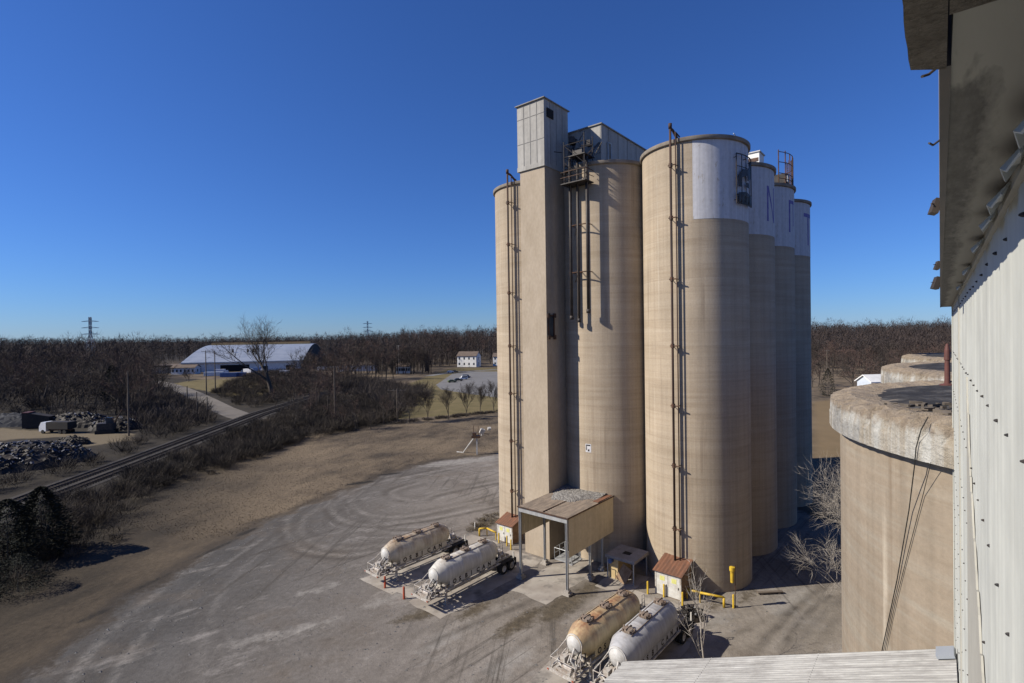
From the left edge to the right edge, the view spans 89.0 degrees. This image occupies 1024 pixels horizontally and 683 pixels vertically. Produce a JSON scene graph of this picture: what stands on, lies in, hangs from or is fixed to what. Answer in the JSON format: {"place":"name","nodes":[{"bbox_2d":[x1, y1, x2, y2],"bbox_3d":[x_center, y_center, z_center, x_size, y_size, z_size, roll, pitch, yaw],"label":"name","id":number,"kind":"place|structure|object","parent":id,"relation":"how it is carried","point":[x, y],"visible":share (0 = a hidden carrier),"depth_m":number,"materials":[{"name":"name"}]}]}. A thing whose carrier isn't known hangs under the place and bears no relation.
{"place":"outdoors","nodes":[
{"label":"outdoors","id":0,"kind":"place"},
{"bbox_2d":[170,364,200,374],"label":"white house","id":1,"kind":"structure","parent":0,"point":[178,369],"depth_m":367.29,"materials":[{"name":"clear wood"}]},
{"bbox_2d":[158,381,265,419],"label":"road","id":2,"kind":"structure","parent":0,"point":[226,410],"depth_m":189.32,"materials":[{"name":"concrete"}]},
{"bbox_2d":[71,413,498,539],"bbox_3d":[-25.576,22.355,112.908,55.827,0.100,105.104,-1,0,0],"label":"dead grass","id":3,"kind":"structure","parent":0,"point":[302,474],"depth_m":88.78,"materials":[{"name":"plant"}]},
{"bbox_2d":[397,582,420,598],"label":"pavement","id":4,"kind":"structure","parent":0,"point":[409,590],"depth_m":47.55,"materials":[{"name":"concrete"}]},
{"bbox_2d":[361,534,497,593],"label":"pavement","id":5,"kind":"structure","parent":0,"point":[411,575],"depth_m":50.58,"materials":[{"name":"concrete"}]},
{"bbox_2d":[365,522,467,580],"bbox_3d":[-9.381,20.809,52.787,2.300,3.731,11.330,0,1,42],"label":"tank trailer","id":6,"kind":"object","parent":5,"relation":"on","point":[416,545],"visible":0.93,"depth_m":51.44,"materials":[{"name":"paint"}]},
{"bbox_2d":[457,351,481,366],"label":"white house","id":7,"kind":"structure","parent":0,"point":[468,358],"depth_m":411.07,"materials":[{"name":"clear wood"}]},
{"bbox_2d":[0,331,943,682],"bbox_3d":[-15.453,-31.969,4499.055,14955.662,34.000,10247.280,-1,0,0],"label":"ground","id":8,"kind":"structure","parent":0,"point":[80,603],"depth_m":49.59,"materials":[{"name":"soil"}]},
{"bbox_2d":[0,412,21,426],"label":"container","id":9,"kind":"object","parent":8,"relation":"on","point":[13,419],"visible":0.4,"depth_m":145.46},
{"bbox_2d":[0,498,56,571],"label":"evergreen tree","id":10,"kind":"object","parent":8,"relation":"on","point":[14,506],"visible":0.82,"depth_m":54.19,"materials":[{"name":"green plant"}]},
{"bbox_2d":[0,553,61,601],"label":"bush","id":11,"kind":"object","parent":8,"relation":"on","point":[22,555],"visible":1,"depth_m":48.41,"materials":[{"name":"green plant"}]},
{"bbox_2d":[21,411,54,428],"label":"roll off container","id":12,"kind":"object","parent":8,"relation":"on","point":[32,419],"visible":0.9,"depth_m":140.98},
{"bbox_2d":[0,486,85,561],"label":"evergreen tree","id":13,"kind":"object","parent":8,"relation":"on","point":[48,496],"visible":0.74,"depth_m":56.25,"materials":[{"name":"green plant"}]},
{"bbox_2d":[0,440,94,474],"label":"scrap heap","id":14,"kind":"object","parent":8,"relation":"on","point":[15,455],"visible":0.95,"depth_m":98.09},
{"bbox_2d":[39,421,76,433],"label":"dump truck","id":15,"kind":"object","parent":8,"relation":"on","point":[63,427],"visible":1,"depth_m":132.94,"materials":[{"name":"grey metal"}]},
{"bbox_2d":[54,435,91,444],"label":"scrap heap","id":16,"kind":"object","parent":8,"relation":"on","point":[77,440],"visible":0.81,"depth_m":118.17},
{"bbox_2d":[0,493,147,587],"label":"roadside brush","id":17,"kind":"object","parent":8,"relation":"on","point":[79,545],"visible":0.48,"depth_m":56.77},
{"bbox_2d":[51,411,108,427],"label":"scrap heap","id":18,"kind":"object","parent":8,"relation":"on","point":[85,419],"visible":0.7,"depth_m":142.72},
{"bbox_2d":[81,317,98,350],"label":"transmission tower","id":19,"kind":"structure","parent":8,"relation":"on","point":[89,321],"depth_m":618.87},
{"bbox_2d":[0,368,181,414],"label":"roadside brush","id":20,"kind":"object","parent":8,"relation":"on","point":[48,400],"visible":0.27,"depth_m":190.06,"materials":[{"name":"plant"}]},
{"bbox_2d":[93,356,118,402],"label":"bare tree","id":21,"kind":"object","parent":8,"relation":"on","point":[101,370],"visible":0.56,"depth_m":195.93,"materials":[{"name":"brown plant"}]},
{"bbox_2d":[91,363,123,408],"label":"bare tree","id":22,"kind":"object","parent":8,"relation":"on","point":[112,377],"visible":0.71,"depth_m":170.51,"materials":[{"name":"brown plant"}]},
{"bbox_2d":[100,365,125,404],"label":"evergreen tree","id":23,"kind":"object","parent":8,"relation":"on","point":[109,369],"visible":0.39,"depth_m":189.36,"materials":[{"name":"green plant"}]},
{"bbox_2d":[97,375,132,413],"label":"bare tree","id":24,"kind":"object","parent":8,"relation":"on","point":[108,386],"visible":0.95,"depth_m":165.60,"materials":[{"name":"brown plant"}]},
{"bbox_2d":[86,416,144,430],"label":"scrap heap","id":25,"kind":"object","parent":8,"relation":"on","point":[121,424],"visible":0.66,"depth_m":137.16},
{"bbox_2d":[95,409,136,434],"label":"scrap loader","id":26,"kind":"object","parent":8,"relation":"on","point":[108,426],"visible":0.97,"depth_m":132.02,"materials":[{"name":"black metal"}]},
{"bbox_2d":[97,369,142,413],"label":"bare tree","id":27,"kind":"object","parent":8,"relation":"on","point":[118,390],"visible":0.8,"depth_m":167.33,"materials":[{"name":"brown plant"}]},
{"bbox_2d":[112,356,142,386],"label":"bare tree","id":28,"kind":"object","parent":8,"relation":"on","point":[119,370],"visible":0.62,"depth_m":201.87,"materials":[{"name":"brown plant"}]},
{"bbox_2d":[127,371,129,435],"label":"utility pole","id":29,"kind":"object","parent":8,"relation":"on","point":[128,405],"visible":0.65,"depth_m":128.01,"materials":[{"name":"brown wood"}]},
{"bbox_2d":[117,364,151,409],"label":"bare tree","id":30,"kind":"object","parent":8,"relation":"on","point":[123,373],"visible":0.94,"depth_m":164.25,"materials":[{"name":"brown plant"}]},
{"bbox_2d":[120,366,158,399],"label":"bare tree","id":31,"kind":"object","parent":8,"relation":"on","point":[148,374],"visible":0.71,"depth_m":179.83,"materials":[{"name":"brown plant"}]},
{"bbox_2d":[136,356,176,392],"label":"bare tree","id":32,"kind":"object","parent":8,"relation":"on","point":[155,373],"visible":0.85,"depth_m":218.65,"materials":[{"name":"brown plant"}]},
{"bbox_2d":[0,372,324,488],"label":"roadside brush","id":33,"kind":"object","parent":8,"relation":"on","point":[242,384],"visible":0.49,"depth_m":139.12,"materials":[{"name":"plant"}]},
{"bbox_2d":[113,391,219,431],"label":"roadside brush","id":34,"kind":"object","parent":8,"relation":"on","point":[167,408],"visible":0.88,"depth_m":157.47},
{"bbox_2d":[0,379,383,522],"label":"railway bed","id":35,"kind":"object","parent":8,"relation":"on","point":[94,484],"visible":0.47,"depth_m":102.14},
{"bbox_2d":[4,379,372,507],"bbox_3d":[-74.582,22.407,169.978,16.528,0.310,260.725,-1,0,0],"label":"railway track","id":36,"kind":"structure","parent":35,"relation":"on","point":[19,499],"depth_m":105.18,"materials":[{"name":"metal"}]},
{"bbox_2d":[0,378,384,520],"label":"railway track","id":37,"kind":"structure","parent":35,"relation":"on","point":[101,477],"depth_m":101.57,"materials":[{"name":"metal"}]},
{"bbox_2d":[0,391,406,556],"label":"roadside brush","id":38,"kind":"object","parent":8,"relation":"on","point":[254,442],"visible":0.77,"depth_m":101.77,"materials":[{"name":"plant"}]},
{"bbox_2d":[150,341,323,373],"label":"warehouse","id":39,"kind":"structure","parent":8,"relation":"on","point":[279,357],"depth_m":408.15,"materials":[{"name":"metal"}]},
{"bbox_2d":[220,364,248,371],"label":"door","id":40,"kind":"structure","parent":39,"relation":"in","point":[230,368],"depth_m":394.07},
{"bbox_2d":[202,316,283,392],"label":"bare tree","id":41,"kind":"object","parent":8,"relation":"on","point":[259,361],"visible":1,"depth_m":215.18,"materials":[{"name":"brown plant"}]},
{"bbox_2d":[283,349,306,371],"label":"bare tree","id":42,"kind":"object","parent":8,"relation":"on","point":[294,361],"visible":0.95,"depth_m":298.27,"materials":[{"name":"brown plant"}]},
{"bbox_2d":[308,361,335,404],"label":"bare tree","id":43,"kind":"object","parent":8,"relation":"on","point":[318,381],"visible":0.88,"depth_m":172.43,"materials":[{"name":"brown plant"}]},
{"bbox_2d":[322,375,341,407],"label":"bare tree","id":44,"kind":"object","parent":8,"relation":"on","point":[332,385],"visible":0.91,"depth_m":161.16,"materials":[{"name":"brown plant"}]},
{"bbox_2d":[239,367,437,416],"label":"roadside brush","id":45,"kind":"object","parent":8,"relation":"on","point":[367,385],"visible":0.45,"depth_m":224.75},
{"bbox_2d":[328,336,355,377],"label":"bare tree","id":46,"kind":"object","parent":8,"relation":"on","point":[344,356],"visible":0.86,"depth_m":275.42,"materials":[{"name":"brown plant"}]},
{"bbox_2d":[343,334,378,375],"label":"bare tree","id":47,"kind":"object","parent":8,"relation":"on","point":[355,351],"visible":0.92,"depth_m":286.54,"materials":[{"name":"brown plant"}]},
{"bbox_2d":[359,341,381,375],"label":"bare tree","id":48,"kind":"object","parent":8,"relation":"on","point":[368,355],"visible":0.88,"depth_m":295.19,"materials":[{"name":"brown plant"}]},
{"bbox_2d":[366,336,392,378],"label":"bare tree","id":49,"kind":"object","parent":8,"relation":"on","point":[377,348],"visible":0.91,"depth_m":295.38,"materials":[{"name":"brown plant"}]},
{"bbox_2d":[379,339,403,378],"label":"bare tree","id":50,"kind":"object","parent":8,"relation":"on","point":[387,359],"visible":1,"depth_m":291.14,"materials":[{"name":"brown plant"}]},
{"bbox_2d":[388,334,411,373],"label":"bare tree","id":51,"kind":"object","parent":8,"relation":"on","point":[403,350],"visible":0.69,"depth_m":339.86,"materials":[{"name":"brown plant"}]},
{"bbox_2d":[395,363,411,373],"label":"white house","id":52,"kind":"structure","parent":8,"relation":"on","point":[400,368],"depth_m":344.61,"materials":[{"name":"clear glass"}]},
{"bbox_2d":[397,384,421,423],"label":"bare tree","id":53,"kind":"object","parent":8,"relation":"on","point":[406,394],"visible":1,"depth_m":141.25,"materials":[{"name":"brown plant"}]},
{"bbox_2d":[404,338,437,373],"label":"bare tree","id":54,"kind":"object","parent":8,"relation":"on","point":[423,354],"visible":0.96,"depth_m":339.09,"materials":[{"name":"brown plant"}]},
{"bbox_2d":[417,386,435,416],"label":"bare tree","id":55,"kind":"object","parent":8,"relation":"on","point":[425,396],"visible":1,"depth_m":143.79,"materials":[{"name":"brown plant"}]},
{"bbox_2d":[390,409,497,423],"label":"hedge shrubs","id":56,"kind":"object","parent":8,"relation":"on","point":[452,415],"visible":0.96,"depth_m":150.50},
{"bbox_2d":[438,385,456,418],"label":"bare tree","id":57,"kind":"object","parent":8,"relation":"on","point":[447,399],"visible":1,"depth_m":146.56,"materials":[{"name":"brown plant"}]},
{"bbox_2d":[67,461,836,682],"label":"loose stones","id":58,"kind":"object","parent":8,"relation":"on","point":[355,605],"visible":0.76,"depth_m":42.98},
{"bbox_2d":[436,371,497,397],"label":"parking lot","id":59,"kind":"structure","parent":8,"relation":"on","point":[479,377],"depth_m":268.69,"materials":[{"name":"asphalt"}]},
{"bbox_2d":[455,380,480,416],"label":"bare tree","id":60,"kind":"object","parent":8,"relation":"on","point":[459,395],"visible":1,"depth_m":150.78,"materials":[{"name":"brown plant"}]},
{"bbox_2d":[457,426,490,454],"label":"survey stand","id":61,"kind":"object","parent":8,"relation":"on","point":[481,432],"visible":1,"depth_m":102.39,"materials":[{"name":"metal"}]},
{"bbox_2d":[0,314,951,374],"bbox_3d":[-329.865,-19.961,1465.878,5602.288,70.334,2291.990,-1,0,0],"label":"wood","id":62,"kind":"object","parent":8,"relation":"on","point":[905,334],"visible":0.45,"depth_m":492.80,"materials":[{"name":"plant"}]},
{"bbox_2d":[465,511,498,531],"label":"dead weeds","id":63,"kind":"object","parent":8,"relation":"on","point":[482,519],"visible":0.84,"depth_m":65.06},
{"bbox_2d":[475,381,490,414],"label":"bare tree","id":64,"kind":"object","parent":8,"relation":"on","point":[481,394],"visible":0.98,"depth_m":155.60,"materials":[{"name":"brown plant"}]},
{"bbox_2d":[484,379,497,410],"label":"bare tree","id":65,"kind":"object","parent":8,"relation":"on","point":[495,391],"visible":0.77,"depth_m":160.72,"materials":[{"name":"brown plant"}]},
{"bbox_2d":[493,169,524,539],"bbox_3d":[2.894,1.598,63.253,10.143,42.250,10.633,0,1,40],"label":"concrete silo","id":66,"kind":"object","parent":8,"relation":"on","point":[509,341],"visible":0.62,"depth_m":59.67,"materials":[{"name":"concrete"}]},
{"bbox_2d":[495,512,522,544],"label":"pump shed","id":67,"kind":"structure","parent":8,"relation":"on","point":[507,525],"depth_m":58.48,"materials":[{"name":"brown metal"}]},
{"bbox_2d":[498,524,504,541],"bbox_3d":[-1.197,21.521,58.750,0.960,1.840,0.087,0,1,40],"label":"door","id":68,"kind":"structure","parent":67,"relation":"in","point":[501,528],"depth_m":58.70,"materials":[{"name":"white metal"}]},
{"bbox_2d":[515,96,569,559],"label":"elevator tower","id":69,"kind":"structure","parent":8,"relation":"on","point":[542,129],"depth_m":54.63,"materials":[{"name":"concrete"}]},
{"bbox_2d":[547,313,555,338],"bbox_3d":[4.099,-1.567,54.041,0.196,2.700,1.450,0,1,40],"label":"window frame","id":70,"kind":"structure","parent":69,"relation":"in","point":[550,318],"depth_m":54.16,"materials":[{"name":"metal"}]},
{"bbox_2d":[562,159,646,562],"bbox_3d":[10.525,2.091,57.250,10.143,41.150,10.143,0,1,40],"label":"concrete silo","id":71,"kind":"object","parent":8,"relation":"on","point":[605,394],"visible":0.64,"depth_m":52.74,"materials":[{"name":"concrete"}]},
{"bbox_2d":[554,130,601,321],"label":"spout tower","id":72,"kind":"structure","parent":71,"relation":"attached to","point":[580,155],"depth_m":52.79,"materials":[{"name":"black metal"}]},
{"bbox_2d":[605,544,648,585],"bbox_3d":[10.942,21.324,49.723,3.060,2.334,3.328,0,1,40],"label":"valve hut","id":73,"kind":"object","parent":8,"relation":"on","point":[621,559],"visible":1,"depth_m":49.24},
{"bbox_2d":[652,553,692,600],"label":"pump shed","id":74,"kind":"structure","parent":8,"relation":"on","point":[671,574],"depth_m":45.96,"materials":[{"name":"white metal"}]},
{"bbox_2d":[656,571,667,595],"bbox_3d":[13.257,21.375,46.032,1.035,1.940,0.087,0,1,40],"label":"door","id":75,"kind":"structure","parent":74,"relation":"in","point":[662,578],"depth_m":46.05,"materials":[{"name":"white metal"}]},
{"bbox_2d":[668,575,679,599],"bbox_3d":[14.084,21.370,45.346,1.035,1.940,0.087,0,1,40],"label":"door","id":76,"kind":"structure","parent":74,"relation":"in","point":[673,582],"depth_m":45.34,"materials":[{"name":"white metal"}]},
{"bbox_2d":[676,603,705,622],"bbox_3d":[14.439,21.961,42.324,2.600,1.059,1.654,-1,0,0],"label":"scrap heap","id":77,"kind":"object","parent":8,"relation":"on","point":[688,609],"visible":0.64,"depth_m":42.08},
{"bbox_2d":[640,123,751,592],"bbox_3d":[17.867,1.492,50.825,10.250,42.250,10.636,0,1,40],"label":"concrete silo","id":78,"kind":"object","parent":8,"relation":"on","point":[697,198],"visible":1,"depth_m":46.74,"materials":[{"name":"concrete"}]},
{"bbox_2d":[674,557,717,657],"bbox_3d":[12.433,18.829,36.403,3.481,7.796,5.540,-1,0,0],"label":"bare tree","id":79,"kind":"object","parent":8,"relation":"on","point":[696,598],"visible":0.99,"depth_m":35.48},
{"bbox_2d":[686,588,724,607],"bbox_3d":[16.520,21.918,44.553,3.167,0.948,0.289,-1,1,30],"label":"pipe rail","id":80,"kind":"object","parent":8,"relation":"on","point":[709,594],"visible":0.86,"depth_m":44.44,"materials":[{"name":"metal"}]},
{"bbox_2d":[748,162,777,555],"bbox_3d":[24.186,1.888,58.520,10.143,41.150,10.143,0,1,40],"label":"concrete silo","id":81,"kind":"object","parent":8,"relation":"on","point":[763,370],"visible":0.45,"depth_m":54.04,"materials":[{"name":"beige concrete"}]},
{"bbox_2d":[748,150,764,162],"bbox_3d":[27.059,-19.767,58.642,2.140,2.470,2.170,0,1,40],"label":"roof cabin","id":82,"kind":"object","parent":81,"relation":"on","point":[757,156],"visible":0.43,"depth_m":57.66,"materials":[{"name":"metal"}]},
{"bbox_2d":[774,182,796,528],"bbox_3d":[30.381,1.737,65.986,10.143,41.150,10.143,0,1,40],"label":"concrete silo","id":83,"kind":"object","parent":8,"relation":"on","point":[785,353],"visible":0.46,"depth_m":61.54,"materials":[{"name":"beige concrete"}]},
{"bbox_2d":[774,150,793,184],"bbox_3d":[32.204,-20.452,64.294,4.407,4.200,6.022,0,1,40],"label":"rooftop equipment","id":84,"kind":"object","parent":83,"relation":"on","point":[783,177],"visible":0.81,"depth_m":62.55,"materials":[{"name":"black metal"}]},
{"bbox_2d":[794,199,812,506],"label":"concrete silo","id":85,"kind":"object","parent":8,"relation":"on","point":[803,334],"visible":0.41,"depth_m":69.04,"materials":[{"name":"beige concrete"}]},
{"bbox_2d":[784,451,840,599],"bbox_3d":[29.543,15.390,45.173,10.064,14.126,11.826,0,1,38],"label":"bare tree","id":86,"kind":"object","parent":8,"relation":"on","point":[828,505],"visible":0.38,"depth_m":44.65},
{"bbox_2d":[604,0,1023,682],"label":"elevator building","id":87,"kind":"structure","parent":8,"relation":"on","point":[972,50],"depth_m":2.71,"materials":[{"name":"white"}]},
{"bbox_2d":[811,349,832,385],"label":"bare tree","id":88,"kind":"object","parent":8,"relation":"on","point":[819,364],"visible":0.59,"depth_m":222.77,"materials":[{"name":"brown plant"}]},
{"bbox_2d":[820,368,836,395],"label":"evergreen tree","id":89,"kind":"object","parent":8,"relation":"on","point":[824,377],"visible":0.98,"depth_m":190.09,"materials":[{"name":"green plant"}]},
{"bbox_2d":[829,347,853,386],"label":"bare tree","id":90,"kind":"object","parent":8,"relation":"on","point":[844,365],"visible":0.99,"depth_m":198.75,"materials":[{"name":"brown plant"}]},
{"bbox_2d":[836,356,880,379],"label":"bare tree","id":91,"kind":"object","parent":8,"relation":"on","point":[858,365],"visible":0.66,"depth_m":189.70,"materials":[{"name":"brown plant"}]},
{"bbox_2d":[863,347,906,373],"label":"bare tree","id":92,"kind":"object","parent":8,"relation":"on","point":[883,364],"visible":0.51,"depth_m":198.89,"materials":[{"name":"brown plant"}]},
{"bbox_2d":[829,380,954,652],"bbox_3d":[19.133,12.128,14.095,17.869,20.968,17.873,0,1,39],"label":"old silo","id":93,"kind":"object","parent":8,"relation":"on","point":[877,426],"visible":0.63,"depth_m":14.32,"materials":[{"name":"concrete"}]},
{"bbox_2d":[882,417,927,650],"bbox_3d":[10.337,6.159,13.965,0.164,8.682,2.520,-1,0,9],"label":"cable","id":94,"kind":"object","parent":93,"relation":"hanging from","point":[905,530],"visible":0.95,"depth_m":13.68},
{"bbox_2d":[885,462,930,650],"bbox_3d":[10.414,6.633,13.848,0.161,7.442,2.329,-1,0,5],"label":"cable","id":95,"kind":"object","parent":93,"relation":"hanging from","point":[907,554],"visible":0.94,"depth_m":13.67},
{"bbox_2d":[939,343,951,385],"bbox_3d":[17.130,0.905,20.410,0.689,1.660,0.507,-1,0,0],"label":"roof vent","id":96,"kind":"object","parent":93,"relation":"on","point":[947,375],"visible":0.81,"depth_m":20.34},
{"bbox_2d":[881,361,951,382],"bbox_3d":[31.028,11.856,28.298,17.872,20.936,17.871,0,1,39],"label":"old silo","id":97,"kind":"object","parent":8,"relation":"on","point":[911,371],"visible":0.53,"depth_m":30.12,"materials":[{"name":"concrete"}]},
{"bbox_2d":[901,352,951,362],"bbox_3d":[42.927,11.567,42.496,17.877,20.937,17.872,0,1,39],"label":"old silo","id":98,"kind":"object","parent":8,"relation":"on","point":[921,357],"visible":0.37,"depth_m":44.72,"materials":[{"name":"concrete"}]},
{"bbox_2d":[409,550,542,618],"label":"pavement","id":99,"kind":"structure","parent":0,"point":[466,594],"depth_m":47.41,"materials":[{"name":"concrete"}]},
{"bbox_2d":[411,538,515,604],"bbox_3d":[-4.136,20.774,48.242,2.300,3.731,11.330,0,1,41],"label":"tank trailer","id":100,"kind":"object","parent":99,"relation":"on","point":[463,564],"visible":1,"depth_m":46.81,"materials":[{"name":"paint"}]},
{"bbox_2d":[0,0,951,343],"label":"sky","id":101,"kind":"structure","parent":0,"point":[192,169],"materials":[{"name":"blue"}]},
{"bbox_2d":[509,557,605,603],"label":"pavement","id":102,"kind":"structure","parent":0,"point":[547,585],"depth_m":49.06,"materials":[{"name":"concrete"}]},
{"bbox_2d":[516,483,613,596],"bbox_3d":[5.452,18.936,51.194,5.980,7.211,8.840,0,1,40],"label":"loading canopy","id":103,"kind":"object","parent":102,"relation":"on","point":[585,517],"visible":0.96,"depth_m":49.73,"materials":[{"name":"beige"}]},
{"bbox_2d":[526,590,713,682],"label":"pavement","id":104,"kind":"structure","parent":0,"point":[673,649],"depth_m":37.19,"materials":[{"name":"concrete"}]},
{"bbox_2d":[547,589,645,682],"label":"tank trailer","id":105,"kind":"object","parent":104,"relation":"on","point":[592,632],"visible":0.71,"depth_m":35.49,"materials":[{"name":"paint"}]},
{"bbox_2d":[590,597,693,682],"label":"tank trailer","id":106,"kind":"object","parent":104,"relation":"on","point":[651,629],"visible":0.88,"depth_m":35.20,"materials":[{"name":"paint"}]},
{"bbox_2d":[595,573,648,592],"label":"pavement","id":107,"kind":"structure","parent":0,"point":[610,584],"depth_m":48.30,"materials":[{"name":"concrete"}]},
{"bbox_2d":[729,566,735,607],"bbox_3d":[18.517,20.570,43.817,0.438,3.600,0.438,0,1,40],"label":"filter pole","id":108,"kind":"object","parent":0,"point":[732,569],"visible":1,"depth_m":43.72,"materials":[{"name":"metal"}]},
{"bbox_2d":[854,374,881,385],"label":"house","id":109,"kind":"structure","parent":0,"point":[865,379],"depth_m":148.24,"materials":[{"name":"white"}]},
{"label":"concrete silo","id":110,"kind":"object","parent":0,"visible":0},
{"bbox_2d":[568,122,646,165],"bbox_3d":[14.532,-20.709,66.701,7.698,5.270,24.350,0,1,40],"label":"rooftop gallery","id":111,"kind":"object","parent":110,"relation":"on","point":[616,145],"visible":0.27,"depth_m":56.98,"materials":[{"name":"grey"}]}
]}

